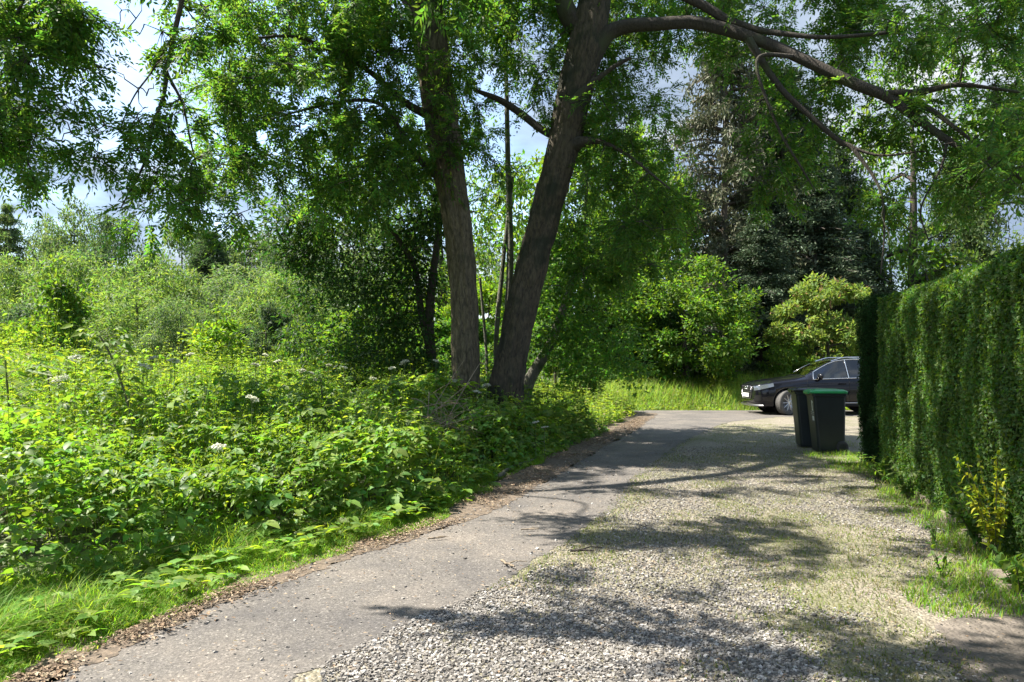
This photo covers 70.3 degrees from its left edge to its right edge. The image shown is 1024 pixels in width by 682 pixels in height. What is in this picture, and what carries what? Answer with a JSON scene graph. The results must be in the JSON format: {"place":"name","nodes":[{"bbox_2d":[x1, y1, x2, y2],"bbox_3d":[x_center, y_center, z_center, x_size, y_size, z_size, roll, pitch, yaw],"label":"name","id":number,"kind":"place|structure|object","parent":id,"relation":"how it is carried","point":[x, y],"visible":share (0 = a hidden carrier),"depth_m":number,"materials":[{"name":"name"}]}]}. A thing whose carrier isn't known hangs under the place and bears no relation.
{"place":"outdoors","nodes":[
{"label":"outdoors","id":0,"kind":"place"},
{"bbox_2d":[225,299,305,380],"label":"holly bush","id":1,"kind":"object","parent":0,"point":[266,311],"visible":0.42,"depth_m":27.61,"materials":[{"name":"green plant"}]},
{"bbox_2d":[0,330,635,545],"bbox_3d":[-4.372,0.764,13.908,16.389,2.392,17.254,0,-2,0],"label":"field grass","id":2,"kind":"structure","parent":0,"point":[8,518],"depth_m":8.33,"materials":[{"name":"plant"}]},
{"bbox_2d":[1,413,656,681],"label":"verge soil","id":3,"kind":"structure","parent":0,"point":[101,655],"depth_m":5.79,"materials":[{"name":"soil"}]},
{"bbox_2d":[0,441,566,681],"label":"verge grass","id":4,"kind":"structure","parent":3,"relation":"on","point":[50,628],"depth_m":4.58,"materials":[{"name":"plant"}]},
{"bbox_2d":[495,447,553,477],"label":"fallen branch","id":5,"kind":"object","parent":4,"relation":"on","point":[500,474],"visible":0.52,"depth_m":9.64,"materials":[{"name":"wood"}]},
{"bbox_2d":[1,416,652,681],"bbox_3d":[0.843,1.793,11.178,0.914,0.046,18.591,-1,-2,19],"label":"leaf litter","id":6,"kind":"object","parent":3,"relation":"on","point":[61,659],"visible":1,"depth_m":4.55,"materials":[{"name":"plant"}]},
{"bbox_2d":[55,410,858,681],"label":"tarmac lane","id":7,"kind":"structure","parent":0,"point":[160,658],"depth_m":4.75,"materials":[{"name":"asphalt"}]},
{"bbox_2d":[12,461,652,680],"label":"loose stones","id":8,"kind":"object","parent":7,"relation":"on","point":[287,646],"visible":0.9,"depth_m":5.18,"materials":[{"name":"stone"}]},
{"bbox_2d":[81,439,1023,681],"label":"scattered leaves","id":9,"kind":"object","parent":7,"relation":"on","point":[625,573],"visible":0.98,"depth_m":4.72,"materials":[{"name":"brown plant"}]},
{"bbox_2d":[741,357,859,414],"bbox_3d":[9.390,1.342,21.888,4.700,1.723,2.240,0,-2,0],"label":"parked car","id":10,"kind":"object","parent":7,"relation":"on","point":[769,395],"visible":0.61,"depth_m":21.07,"materials":[{"name":"black metal"}]},
{"bbox_2d":[0,373,1021,681],"bbox_3d":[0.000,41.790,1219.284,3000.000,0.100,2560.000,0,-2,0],"label":"ground","id":11,"kind":"structure","parent":0,"point":[76,531],"depth_m":6.84,"materials":[{"name":"soil"}]},
{"bbox_2d":[0,201,41,307],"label":"pine tree","id":12,"kind":"object","parent":11,"relation":"on","point":[10,238],"visible":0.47,"depth_m":72.03,"materials":[{"name":"green plant"}]},
{"bbox_2d":[0,321,56,384],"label":"hawthorn bush","id":13,"kind":"object","parent":11,"relation":"on","point":[15,329],"visible":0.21,"depth_m":19.00,"materials":[{"name":"green plant"}]},
{"bbox_2d":[0,248,57,348],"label":"willow tree","id":14,"kind":"object","parent":11,"relation":"on","point":[6,265],"visible":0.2,"depth_m":43.04,"materials":[{"name":"green plant"}]},
{"bbox_2d":[0,357,65,500],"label":"ash seedling","id":15,"kind":"object","parent":11,"relation":"on","point":[25,375],"visible":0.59,"depth_m":6.78,"materials":[{"name":"green"}]},
{"bbox_2d":[17,212,53,279],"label":"birch tree","id":16,"kind":"object","parent":11,"relation":"on","point":[33,237],"visible":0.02,"depth_m":83.84,"materials":[{"name":"green plant"}]},
{"bbox_2d":[0,301,71,363],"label":"hawthorn bush","id":17,"kind":"object","parent":11,"relation":"on","point":[20,312],"visible":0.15,"depth_m":29.37,"materials":[{"name":"green plant"}]},
{"bbox_2d":[21,359,84,452],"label":"elder sapling","id":18,"kind":"object","parent":11,"relation":"on","point":[27,372],"visible":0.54,"depth_m":7.75,"materials":[{"name":"green"}]},
{"bbox_2d":[49,373,68,435],"bbox_3d":[-4.735,1.042,7.580,0.222,1.419,0.193,1,-2,-29],"label":"cow parsley","id":19,"kind":"object","parent":11,"relation":"on","point":[58,382],"visible":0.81,"depth_m":7.59,"materials":[{"name":"white"}]},
{"bbox_2d":[18,253,102,379],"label":"ash sapling","id":20,"kind":"object","parent":11,"relation":"on","point":[58,288],"visible":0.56,"depth_m":19.74,"materials":[{"name":"green plant"}]},
{"bbox_2d":[0,243,131,364],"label":"willow tree","id":21,"kind":"object","parent":11,"relation":"on","point":[77,275],"visible":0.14,"depth_m":40.92,"materials":[{"name":"green plant"}]},
{"bbox_2d":[23,193,113,320],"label":"birch tree","id":22,"kind":"object","parent":11,"relation":"on","point":[58,240],"visible":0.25,"depth_m":73.20,"materials":[{"name":"green plant"}]},
{"bbox_2d":[66,354,85,508],"bbox_3d":[-4.442,0.935,7.370,0.224,1.617,0.177,1,-2,-31],"label":"cow parsley","id":23,"kind":"object","parent":11,"relation":"on","point":[75,356],"visible":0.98,"depth_m":7.38,"materials":[{"name":"white"}]},
{"bbox_2d":[22,247,182,356],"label":"hawthorn tree","id":24,"kind":"object","parent":11,"relation":"on","point":[101,255],"visible":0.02,"depth_m":53.07,"materials":[{"name":"green plant"}]},
{"bbox_2d":[60,323,156,475],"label":"sycamore sapling","id":25,"kind":"object","parent":11,"relation":"on","point":[120,369],"visible":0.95,"depth_m":7.17,"materials":[{"name":"green"}]},
{"bbox_2d":[75,210,163,323],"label":"oak tree","id":26,"kind":"object","parent":11,"relation":"on","point":[106,226],"visible":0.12,"depth_m":66.76,"materials":[{"name":"green plant"}]},
{"bbox_2d":[76,282,205,375],"bbox_3d":[-14.778,0.316,29.328,5.884,5.428,5.768,-2,-3,44],"label":"willow bush","id":27,"kind":"object","parent":11,"relation":"on","point":[110,324],"visible":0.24,"depth_m":28.25,"materials":[{"name":"green plant"}]},
{"bbox_2d":[77,247,230,368],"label":"willow tree","id":28,"kind":"object","parent":11,"relation":"on","point":[164,279],"visible":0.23,"depth_m":39.05,"materials":[{"name":"green plant"}]},
{"bbox_2d":[130,215,214,294],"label":"oak tree","id":29,"kind":"object","parent":11,"relation":"on","point":[181,249],"visible":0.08,"depth_m":70.13,"materials":[{"name":"green plant"}]},
{"bbox_2d":[115,293,229,382],"bbox_3d":[-12.589,0.515,27.048,3.674,4.736,3.748,-1,-2,19],"label":"willow bush","id":30,"kind":"object","parent":11,"relation":"on","point":[170,330],"visible":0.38,"depth_m":26.50,"materials":[{"name":"green plant"}]},
{"bbox_2d":[178,230,234,303],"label":"oak tree","id":31,"kind":"object","parent":11,"relation":"on","point":[207,261],"visible":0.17,"depth_m":63.43,"materials":[{"name":"green plant"}]},
{"bbox_2d":[176,302,254,372],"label":"young maple","id":32,"kind":"object","parent":11,"relation":"on","point":[229,327],"visible":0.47,"depth_m":21.87,"materials":[{"name":"green plant"}]},
{"bbox_2d":[206,442,225,519],"bbox_3d":[-2.552,1.291,6.244,0.158,0.833,0.191,0,-2,11],"label":"cow parsley","id":33,"kind":"object","parent":11,"relation":"on","point":[216,446],"visible":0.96,"depth_m":6.25,"materials":[{"name":"white"}]},
{"bbox_2d":[157,272,277,370],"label":"willow tree","id":34,"kind":"object","parent":11,"relation":"on","point":[215,287],"visible":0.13,"depth_m":42.75,"materials":[{"name":"green plant"}]},
{"bbox_2d":[218,225,282,294],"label":"oak tree","id":35,"kind":"object","parent":11,"relation":"on","point":[250,263],"visible":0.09,"depth_m":69.19,"materials":[{"name":"green plant"}]},
{"bbox_2d":[245,395,257,472],"bbox_3d":[-2.470,1.115,6.863,0.195,1.224,0.204,2,-3,-43],"label":"cow parsley","id":36,"kind":"object","parent":11,"relation":"on","point":[252,398],"visible":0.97,"depth_m":6.87,"materials":[{"name":"green"}]},
{"bbox_2d":[176,262,345,333],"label":"hawthorn tree","id":37,"kind":"object","parent":11,"relation":"on","point":[243,274],"visible":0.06,"depth_m":49.62,"materials":[{"name":"green plant"}]},
{"bbox_2d":[248,244,283,303],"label":"oak tree","id":38,"kind":"object","parent":11,"relation":"on","point":[266,260],"visible":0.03,"depth_m":64.86,"materials":[{"name":"green plant"}]},
{"bbox_2d":[0,0,541,450],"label":"ash tree","id":39,"kind":"object","parent":11,"relation":"on","point":[62,38],"visible":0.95,"depth_m":10.82,"materials":[{"name":"green plant"}]},
{"bbox_2d":[0,304,553,576],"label":"nettle bed","id":40,"kind":"object","parent":11,"relation":"on","point":[162,450],"visible":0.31,"depth_m":7.44,"materials":[{"name":"green plant"}]},
{"bbox_2d":[222,264,336,370],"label":"willow tree","id":41,"kind":"object","parent":11,"relation":"on","point":[250,316],"visible":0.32,"depth_m":37.05,"materials":[{"name":"green plant"}]},
{"bbox_2d":[0,352,600,655],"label":"hogweed leaves","id":42,"kind":"object","parent":11,"relation":"on","point":[407,508],"visible":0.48,"depth_m":6.77,"materials":[{"name":"green plant"}]},
{"bbox_2d":[0,286,608,542],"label":"tall weeds","id":43,"kind":"object","parent":11,"relation":"on","point":[178,423],"visible":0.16,"depth_m":8.45,"materials":[{"name":"green plant"}]},
{"bbox_2d":[0,346,609,617],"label":"bramble patch","id":44,"kind":"object","parent":11,"relation":"on","point":[40,485],"visible":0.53,"depth_m":6.51,"materials":[{"name":"green plant"}]},
{"bbox_2d":[271,225,340,304],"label":"lime tree","id":45,"kind":"object","parent":11,"relation":"on","point":[305,268],"visible":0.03,"depth_m":61.03,"materials":[{"name":"green plant"}]},
{"bbox_2d":[0,321,616,599],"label":"cleavers","id":46,"kind":"object","parent":11,"relation":"on","point":[197,405],"visible":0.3,"depth_m":7.00,"materials":[{"name":"green plant"}]},
{"bbox_2d":[265,320,364,382],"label":"hawthorn bush","id":47,"kind":"object","parent":11,"relation":"on","point":[318,338],"visible":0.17,"depth_m":23.44,"materials":[{"name":"green plant"}]},
{"bbox_2d":[294,372,341,431],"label":"elder sapling","id":48,"kind":"object","parent":11,"relation":"on","point":[324,384],"visible":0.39,"depth_m":9.08,"materials":[{"name":"green"}]},
{"bbox_2d":[14,354,635,435],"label":"weeds","id":49,"kind":"object","parent":11,"relation":"on","point":[615,414],"visible":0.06,"depth_m":19.50,"materials":[{"name":"green plant"}]},
{"bbox_2d":[244,176,450,415],"bbox_3d":[-3.102,-0.600,14.341,4.364,5.453,3.787,0,-2,0],"label":"elder tree","id":50,"kind":"object","parent":11,"relation":"on","point":[395,322],"visible":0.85,"depth_m":14.06,"materials":[{"name":"green plant"}]},
{"bbox_2d":[269,268,434,375],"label":"hawthorn tree","id":51,"kind":"object","parent":11,"relation":"on","point":[338,305],"visible":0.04,"depth_m":46.24,"materials":[{"name":"green plant"}]},
{"bbox_2d":[282,302,441,384],"bbox_3d":[-4.529,0.439,23.893,4.798,3.709,5.059,2,-3,-45],"label":"hazel bush","id":52,"kind":"object","parent":11,"relation":"on","point":[346,320],"visible":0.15,"depth_m":23.17,"materials":[{"name":"green plant"}]},
{"bbox_2d":[321,210,436,380],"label":"oak tree","id":53,"kind":"object","parent":11,"relation":"on","point":[360,241],"visible":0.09,"depth_m":58.77,"materials":[{"name":"green plant"}]},
{"bbox_2d":[347,297,450,386],"bbox_3d":[-4.012,0.289,27.135,4.884,4.223,5.149,0,-2,-14],"label":"hawthorn bush","id":54,"kind":"object","parent":11,"relation":"on","point":[441,312],"visible":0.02,"depth_m":26.58,"materials":[{"name":"green plant"}]},
{"bbox_2d":[362,98,528,321],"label":"lime tree","id":55,"kind":"object","parent":11,"relation":"on","point":[480,229],"visible":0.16,"depth_m":40.15,"materials":[{"name":"green plant"}]},
{"bbox_2d":[400,353,492,454],"bbox_3d":[-0.791,0.903,10.250,1.283,1.493,2.122,-1,-2,37],"label":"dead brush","id":56,"kind":"object","parent":11,"relation":"on","point":[448,424],"visible":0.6,"depth_m":9.97,"materials":[{"name":"plant"}]},
{"bbox_2d":[395,316,499,379],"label":"hazel bush","id":57,"kind":"object","parent":11,"relation":"on","point":[490,334],"visible":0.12,"depth_m":22.69,"materials":[{"name":"green plant"}]},
{"bbox_2d":[439,275,535,375],"bbox_3d":[-0.812,-0.141,29.094,4.141,5.215,4.366,-1,-2,38],"label":"hawthorn bush","id":58,"kind":"object","parent":11,"relation":"on","point":[490,291],"visible":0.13,"depth_m":28.43,"materials":[{"name":"green plant"}]},
{"bbox_2d":[435,239,549,370],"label":"oak tree","id":59,"kind":"object","parent":11,"relation":"on","point":[488,274],"visible":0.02,"depth_m":50.26,"materials":[{"name":"green plant"}]},
{"bbox_2d":[476,71,539,380],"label":"ash sapling","id":60,"kind":"object","parent":11,"relation":"on","point":[508,244],"visible":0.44,"depth_m":15.62,"materials":[{"name":"green plant"}]},
{"bbox_2d":[486,214,612,381],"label":"oak tree","id":61,"kind":"object","parent":11,"relation":"on","point":[499,261],"depth_m":45.23,"materials":[{"name":"green plant"}]},
{"bbox_2d":[525,317,624,402],"bbox_3d":[1.324,0.719,22.083,3.560,3.028,3.754,0,-2,-14],"label":"hazel bush","id":62,"kind":"object","parent":11,"relation":"on","point":[595,385],"visible":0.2,"depth_m":21.43,"materials":[{"name":"green plant"}]},
{"bbox_2d":[519,209,665,435],"bbox_3d":[1.552,-0.466,15.703,3.473,4.947,3.780,0,-2,0],"label":"sycamore tree","id":63,"kind":"object","parent":11,"relation":"on","point":[554,334],"visible":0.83,"depth_m":14.97,"materials":[{"name":"green plant"}]},
{"bbox_2d":[485,109,704,374],"bbox_3d":[3.112,-3.654,29.646,8.522,12.289,8.073,1,-2,-21],"label":"lime tree","id":64,"kind":"object","parent":11,"relation":"on","point":[517,228],"visible":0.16,"depth_m":29.24,"materials":[{"name":"green plant"}]},
{"bbox_2d":[567,267,688,386],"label":"sycamore tree","id":65,"kind":"object","parent":11,"relation":"on","point":[672,317],"visible":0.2,"depth_m":27.85,"materials":[{"name":"green plant"}]},
{"bbox_2d":[566,111,703,341],"bbox_3d":[5.712,-4.062,33.505,6.129,13.360,5.806,1,-2,-24],"label":"lime tree","id":66,"kind":"object","parent":11,"relation":"on","point":[597,215],"visible":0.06,"depth_m":32.56,"materials":[{"name":"green plant"}]},
{"bbox_2d":[289,0,1023,449],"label":"ash tree","id":67,"kind":"object","parent":11,"relation":"on","point":[589,32],"visible":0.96,"depth_m":12.94,"materials":[{"name":"green plant"}]},
{"bbox_2d":[582,187,731,365],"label":"oak tree","id":68,"kind":"object","parent":11,"relation":"on","point":[692,267],"visible":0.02,"depth_m":45.60,"materials":[{"name":"green plant"}]},
{"bbox_2d":[617,319,737,381],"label":"laurel bush","id":69,"kind":"object","parent":11,"relation":"on","point":[697,373],"visible":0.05,"depth_m":28.65,"materials":[{"name":"green plant"}]},
{"bbox_2d":[603,252,769,392],"bbox_3d":[6.473,-0.419,26.922,6.181,5.628,6.121,-1,-2,25],"label":"bush","id":70,"kind":"object","parent":11,"relation":"on","point":[735,323],"visible":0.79,"depth_m":25.72,"materials":[{"name":"green plant"}]},
{"bbox_2d":[658,0,825,338],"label":"pine tree","id":71,"kind":"object","parent":11,"relation":"on","point":[708,119],"visible":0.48,"depth_m":34.64,"materials":[{"name":"green plant"}]},
{"bbox_2d":[702,48,804,294],"bbox_3d":[13.335,-6.649,38.328,6.931,18.835,7.015,0,-2,11],"label":"pine tree","id":72,"kind":"object","parent":11,"relation":"on","point":[729,212],"visible":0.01,"depth_m":38.13,"materials":[{"name":"green plant"}]},
{"bbox_2d":[689,211,839,379],"bbox_3d":[10.770,-1.521,31.191,6.325,8.106,5.939,1,-2,-17],"label":"yew tree","id":73,"kind":"object","parent":11,"relation":"on","point":[763,254],"visible":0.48,"depth_m":30.54,"materials":[{"name":"green plant"}]},
{"bbox_2d":[689,64,872,377],"bbox_3d":[13.938,-5.597,36.434,10.051,16.607,9.438,1,-2,-27],"label":"fir tree","id":74,"kind":"object","parent":11,"relation":"on","point":[798,78],"visible":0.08,"depth_m":35.40,"materials":[{"name":"green plant"}]},
{"bbox_2d":[755,337,817,378],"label":"elder bush","id":75,"kind":"object","parent":11,"relation":"on","point":[792,357],"visible":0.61,"depth_m":26.57,"materials":[{"name":"green plant"}]},
{"bbox_2d":[738,157,893,371],"bbox_3d":[13.601,-2.928,32.940,8.150,11.036,7.653,1,-2,-23],"label":"spruce tree","id":76,"kind":"object","parent":11,"relation":"on","point":[822,208],"visible":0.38,"depth_m":32.42,"materials":[{"name":"green plant"}]},
{"bbox_2d":[762,271,871,373],"bbox_3d":[12.050,-0.120,27.635,4.843,5.076,5.106,-1,-2,16],"label":"dogwood bush","id":77,"kind":"object","parent":11,"relation":"on","point":[840,291],"visible":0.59,"depth_m":26.80,"materials":[{"name":"green plant"}]},
{"bbox_2d":[828,134,891,344],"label":"fir tree","id":78,"kind":"object","parent":11,"relation":"on","point":[852,180],"visible":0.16,"depth_m":38.65,"materials":[{"name":"green plant"}]},
{"bbox_2d":[838,227,902,356],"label":"yew tree","id":79,"kind":"object","parent":11,"relation":"on","point":[875,247],"visible":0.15,"depth_m":34.59,"materials":[{"name":"green plant"}]},
{"bbox_2d":[853,292,892,467],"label":"yew hedge","id":80,"kind":"object","parent":11,"relation":"on","point":[866,318],"visible":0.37,"depth_m":10.33,"materials":[{"name":"green plant"}]},
{"bbox_2d":[858,454,889,478],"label":"nettle clump","id":81,"kind":"object","parent":11,"relation":"on","point":[882,463],"visible":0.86,"depth_m":9.18,"materials":[{"name":"green"}]},
{"bbox_2d":[874,459,922,499],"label":"ivy clump","id":82,"kind":"object","parent":11,"relation":"on","point":[906,490],"visible":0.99,"depth_m":7.78,"materials":[{"name":"green"}]},
{"bbox_2d":[868,216,947,290],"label":"birch tree","id":83,"kind":"object","parent":11,"relation":"on","point":[899,273],"visible":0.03,"depth_m":41.97,"materials":[{"name":"green plant"}]},
{"bbox_2d":[914,492,932,509],"bbox_3d":[4.461,1.746,7.775,0.181,0.178,0.648,-6,-4,16],"label":"edging stone","id":84,"kind":"object","parent":11,"relation":"on","point":[923,496],"visible":0.25,"depth_m":7.73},
{"bbox_2d":[827,49,1022,294],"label":"lime tree","id":85,"kind":"object","parent":11,"relation":"on","point":[910,248],"visible":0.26,"depth_m":35.18,"materials":[{"name":"green plant"}]},
{"bbox_2d":[875,243,1023,561],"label":"privet hedge","id":86,"kind":"object","parent":11,"relation":"on","point":[950,384],"visible":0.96,"depth_m":6.55,"materials":[{"name":"green plant"}]},
{"bbox_2d":[939,510,962,529],"bbox_3d":[4.144,1.707,6.798,0.178,0.180,0.634,2,-1,16],"label":"edging stone","id":87,"kind":"object","parent":11,"relation":"on","point":[950,520],"visible":0.15,"depth_m":6.77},
{"bbox_2d":[898,150,1013,291],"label":"cedar tree","id":88,"kind":"object","parent":11,"relation":"on","point":[976,239],"visible":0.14,"depth_m":35.52,"materials":[{"name":"green plant"}]},
{"bbox_2d":[940,485,994,548],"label":"bramble shoots","id":89,"kind":"object","parent":11,"relation":"on","point":[973,532],"visible":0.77,"depth_m":5.69,"materials":[{"name":"green"}]},
{"bbox_2d":[957,529,997,557],"bbox_3d":[3.819,1.688,5.953,0.185,0.174,0.639,0,-1,16],"label":"edging stone","id":90,"kind":"object","parent":11,"relation":"on","point":[984,545],"visible":0.19,"depth_m":5.80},
{"bbox_2d":[935,92,1023,269],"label":"lime tree","id":91,"kind":"object","parent":11,"relation":"on","point":[997,233],"visible":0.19,"depth_m":34.32,"materials":[{"name":"green plant"}]},
{"bbox_2d":[953,449,1014,556],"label":"golden shrub","id":92,"kind":"object","parent":11,"relation":"on","point":[992,537],"visible":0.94,"depth_m":5.40,"materials":[{"name":"yellow plant"}]},
{"bbox_2d":[984,569,1023,602],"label":"edging stone","id":93,"kind":"object","parent":11,"relation":"on","point":[999,571],"visible":0.25,"depth_m":4.84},
{"bbox_2d":[0,0,1023,359],"label":"sky","id":94,"kind":"structure","parent":0,"point":[523,139],"materials":[{"name":"blue"}]},
{"bbox_2d":[292,416,1019,681],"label":"gravel drive","id":95,"kind":"structure","parent":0,"point":[923,616],"depth_m":5.36,"materials":[{"name":"gravel"}]},
{"bbox_2d":[320,497,1002,681],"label":"gravel stones","id":96,"kind":"object","parent":95,"relation":"on","point":[624,659],"visible":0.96,"depth_m":3.76,"materials":[{"name":"gravel"}]},
{"bbox_2d":[344,446,1018,681],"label":"fine gravel","id":97,"kind":"structure","parent":95,"relation":"on","point":[775,642],"depth_m":4.91,"materials":[{"name":"gravel"}]},
{"bbox_2d":[478,423,1023,681],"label":"drive moss","id":98,"kind":"object","parent":95,"relation":"on","point":[775,522],"visible":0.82,"depth_m":5.52,"materials":[{"name":"green plant"}]},
{"bbox_2d":[788,387,825,446],"bbox_3d":[5.277,1.349,12.916,0.648,1.043,0.536,0,-2,9],"label":"wheelie bin","id":99,"kind":"object","parent":95,"relation":"on","point":[801,417],"visible":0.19,"depth_m":12.73,"materials":[{"name":"plastic"}]},
{"bbox_2d":[803,389,849,452],"bbox_3d":[5.267,1.325,12.186,0.648,1.043,0.536,0,-2,7],"label":"wheelie bin","id":100,"kind":"object","parent":95,"relation":"on","point":[826,410],"visible":0.99,"depth_m":11.97,"materials":[{"name":"plastic"}]},
{"bbox_2d":[802,450,1023,618],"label":"hedge foot grass","id":101,"kind":"structure","parent":95,"relation":"on","point":[960,577],"depth_m":5.00,"materials":[{"name":"plant"}]},
{"bbox_2d":[924,520,939,540],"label":"hawthorn seedling","id":102,"kind":"object","parent":95,"relation":"on","point":[932,532],"visible":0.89,"depth_m":5.93,"materials":[{"name":"green"}]},
{"bbox_2d":[925,542,955,576],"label":"willowherb seedling","id":103,"kind":"object","parent":95,"relation":"on","point":[942,569],"visible":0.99,"depth_m":4.97,"materials":[{"name":"green"}]},
{"bbox_2d":[980,542,1023,596],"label":"dock plant","id":104,"kind":"object","parent":95,"relation":"on","point":[1016,577],"visible":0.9,"depth_m":4.54,"materials":[{"name":"green plant"}]},
{"bbox_2d":[548,364,849,412],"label":"verge grass","id":105,"kind":"structure","parent":0,"point":[734,400],"depth_m":24.75,"materials":[{"name":"plant"}]},
{"bbox_2d":[932,604,1023,681],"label":"dirt patch","id":106,"kind":"object","parent":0,"point":[1007,660],"visible":0.94,"depth_m":3.76,"materials":[{"name":"soil"}]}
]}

